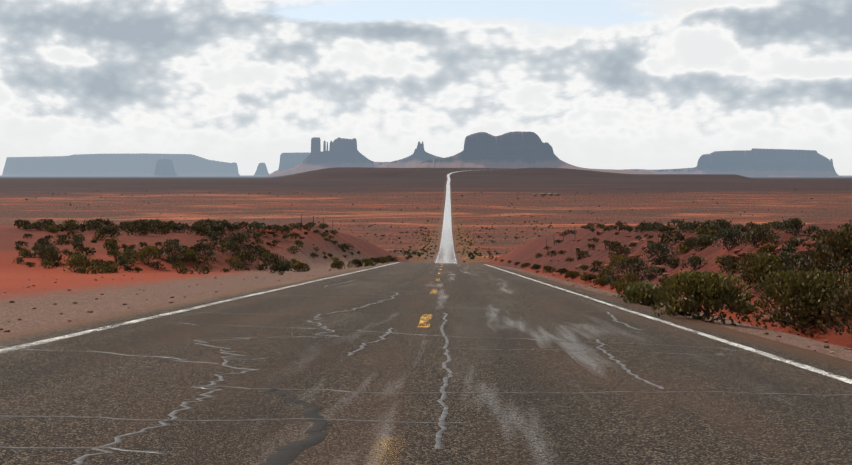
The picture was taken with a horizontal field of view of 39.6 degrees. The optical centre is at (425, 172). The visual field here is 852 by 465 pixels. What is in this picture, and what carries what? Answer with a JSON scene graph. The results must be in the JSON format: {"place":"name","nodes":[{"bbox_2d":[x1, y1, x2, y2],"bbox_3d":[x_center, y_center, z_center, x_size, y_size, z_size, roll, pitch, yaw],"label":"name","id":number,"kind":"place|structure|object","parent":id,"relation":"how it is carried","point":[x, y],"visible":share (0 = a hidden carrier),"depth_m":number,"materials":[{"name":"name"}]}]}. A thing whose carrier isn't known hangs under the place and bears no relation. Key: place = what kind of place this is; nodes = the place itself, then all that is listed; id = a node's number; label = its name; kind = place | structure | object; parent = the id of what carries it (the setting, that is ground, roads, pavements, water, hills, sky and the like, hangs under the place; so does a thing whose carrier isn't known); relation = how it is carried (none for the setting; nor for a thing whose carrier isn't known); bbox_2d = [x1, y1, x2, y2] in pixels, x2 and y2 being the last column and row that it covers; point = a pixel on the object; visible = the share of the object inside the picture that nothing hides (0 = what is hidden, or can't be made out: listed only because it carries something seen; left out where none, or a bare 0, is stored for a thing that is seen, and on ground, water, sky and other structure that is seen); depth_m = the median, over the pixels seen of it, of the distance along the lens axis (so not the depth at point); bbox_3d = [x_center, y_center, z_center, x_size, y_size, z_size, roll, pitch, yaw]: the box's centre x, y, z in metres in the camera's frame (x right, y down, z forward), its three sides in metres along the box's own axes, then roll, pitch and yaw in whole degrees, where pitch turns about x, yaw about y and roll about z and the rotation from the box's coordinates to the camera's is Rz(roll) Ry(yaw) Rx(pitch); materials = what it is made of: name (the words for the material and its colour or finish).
{"place":"outdoors","nodes":[
{"label":"outdoors","id":0,"kind":"place"},
{"bbox_2d":[0,170,851,464],"bbox_3d":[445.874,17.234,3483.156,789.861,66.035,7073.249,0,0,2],"label":"road","id":1,"kind":"structure","parent":0,"point":[766,416],"depth_m":8.88,"materials":[{"name":"grey asphalt"}]},
{"bbox_2d":[258,388,332,464],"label":"tar patch","id":2,"kind":"object","parent":1,"relation":"on","point":[289,453],"visible":0.9,"depth_m":6.09,"materials":[{"name":"grey asphalt"}]},
{"bbox_2d":[373,254,446,463],"bbox_3d":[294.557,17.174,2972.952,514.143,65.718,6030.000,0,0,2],"label":"dashes","id":3,"kind":"structure","parent":1,"relation":"on","point":[425,326],"depth_m":16.65,"materials":[{"name":"yellow paint"}]},
{"bbox_2d":[0,266,851,464],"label":"crack seal","id":4,"kind":"object","parent":1,"relation":"on","point":[440,423],"visible":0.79,"depth_m":8.49,"materials":[{"name":"grey asphalt"}]},
{"bbox_2d":[0,190,851,383],"bbox_3d":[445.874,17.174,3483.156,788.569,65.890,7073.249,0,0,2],"label":"edge lines","id":5,"kind":"structure","parent":1,"relation":"on","point":[647,316],"depth_m":14.46,"materials":[{"name":"white paint"}]},
{"bbox_2d":[0,167,851,360],"bbox_3d":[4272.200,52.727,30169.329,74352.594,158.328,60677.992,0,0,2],"label":"ground","id":6,"kind":"structure","parent":0,"point":[367,192],"depth_m":1291.45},
{"bbox_2d":[2,153,239,175],"bbox_3d":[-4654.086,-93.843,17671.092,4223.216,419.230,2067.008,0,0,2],"label":"mesa","id":7,"kind":"structure","parent":6,"relation":"on","point":[139,164],"depth_m":16844.61,"materials":[{"name":"stone"}]},
{"bbox_2d":[153,159,177,175],"bbox_3d":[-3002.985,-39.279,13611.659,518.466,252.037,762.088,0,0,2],"label":"butte","id":8,"kind":"object","parent":6,"relation":"on","point":[164,167],"visible":0.67,"depth_m":13336.80,"materials":[{"name":"stone"}]},
{"bbox_2d":[253,163,268,175],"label":"butte","id":9,"kind":"object","parent":6,"relation":"on","point":[261,170],"visible":0.62,"depth_m":15418.79,"materials":[{"name":"stone"}]},
{"bbox_2d":[269,152,310,174],"bbox_3d":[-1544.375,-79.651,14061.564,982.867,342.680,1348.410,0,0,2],"label":"mesa behind spires","id":10,"kind":"object","parent":6,"relation":"on","point":[290,160],"visible":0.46,"depth_m":13572.04,"materials":[{"name":"stone"}]},
{"bbox_2d":[265,137,387,176],"bbox_3d":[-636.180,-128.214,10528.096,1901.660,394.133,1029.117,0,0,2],"label":"spire group","id":11,"kind":"object","parent":6,"relation":"on","point":[343,152],"visible":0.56,"depth_m":10299.13,"materials":[{"name":"stone"}]},
{"bbox_2d":[377,141,441,167],"bbox_3d":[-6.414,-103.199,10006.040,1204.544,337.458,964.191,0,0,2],"label":"spire","id":12,"kind":"structure","parent":6,"relation":"on","point":[419,155],"depth_m":9835.45,"materials":[{"name":"stone"}]},
{"bbox_2d":[0,230,851,352],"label":"rock slabs","id":13,"kind":"object","parent":6,"relation":"on","point":[809,242],"visible":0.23,"depth_m":34.30,"materials":[{"name":"red stone"}]},
{"bbox_2d":[12,188,851,336],"bbox_3d":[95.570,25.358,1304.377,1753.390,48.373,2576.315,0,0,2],"label":"brush","id":14,"kind":"object","parent":6,"relation":"on","point":[812,283],"visible":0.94,"depth_m":46.91,"materials":[{"name":"green plant"}]},
{"bbox_2d":[301,214,574,246],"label":"fence posts","id":15,"kind":"object","parent":6,"relation":"on","point":[546,238],"visible":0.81,"depth_m":123.24,"materials":[{"name":"brown wood"}]},
{"bbox_2d":[411,131,654,173],"bbox_3d":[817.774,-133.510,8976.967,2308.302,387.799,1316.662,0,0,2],"label":"butte","id":16,"kind":"object","parent":6,"relation":"on","point":[516,149],"visible":0.69,"depth_m":8594.99,"materials":[{"name":"stone"}]},
{"bbox_2d":[533,194,559,195],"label":"homestead walls","id":17,"kind":"structure","parent":6,"relation":"on","point":[548,195],"depth_m":2155.19,"materials":[{"name":"brown"}]},
{"bbox_2d":[623,148,842,176],"bbox_3d":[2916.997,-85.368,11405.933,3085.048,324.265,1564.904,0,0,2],"label":"mesa","id":18,"kind":"structure","parent":6,"relation":"on","point":[754,162],"depth_m":10795.99,"materials":[{"name":"stone"}]},
{"bbox_2d":[0,0,851,174],"label":"sky","id":19,"kind":"structure","parent":0,"point":[608,84],"materials":[{"name":"white"}]}
]}

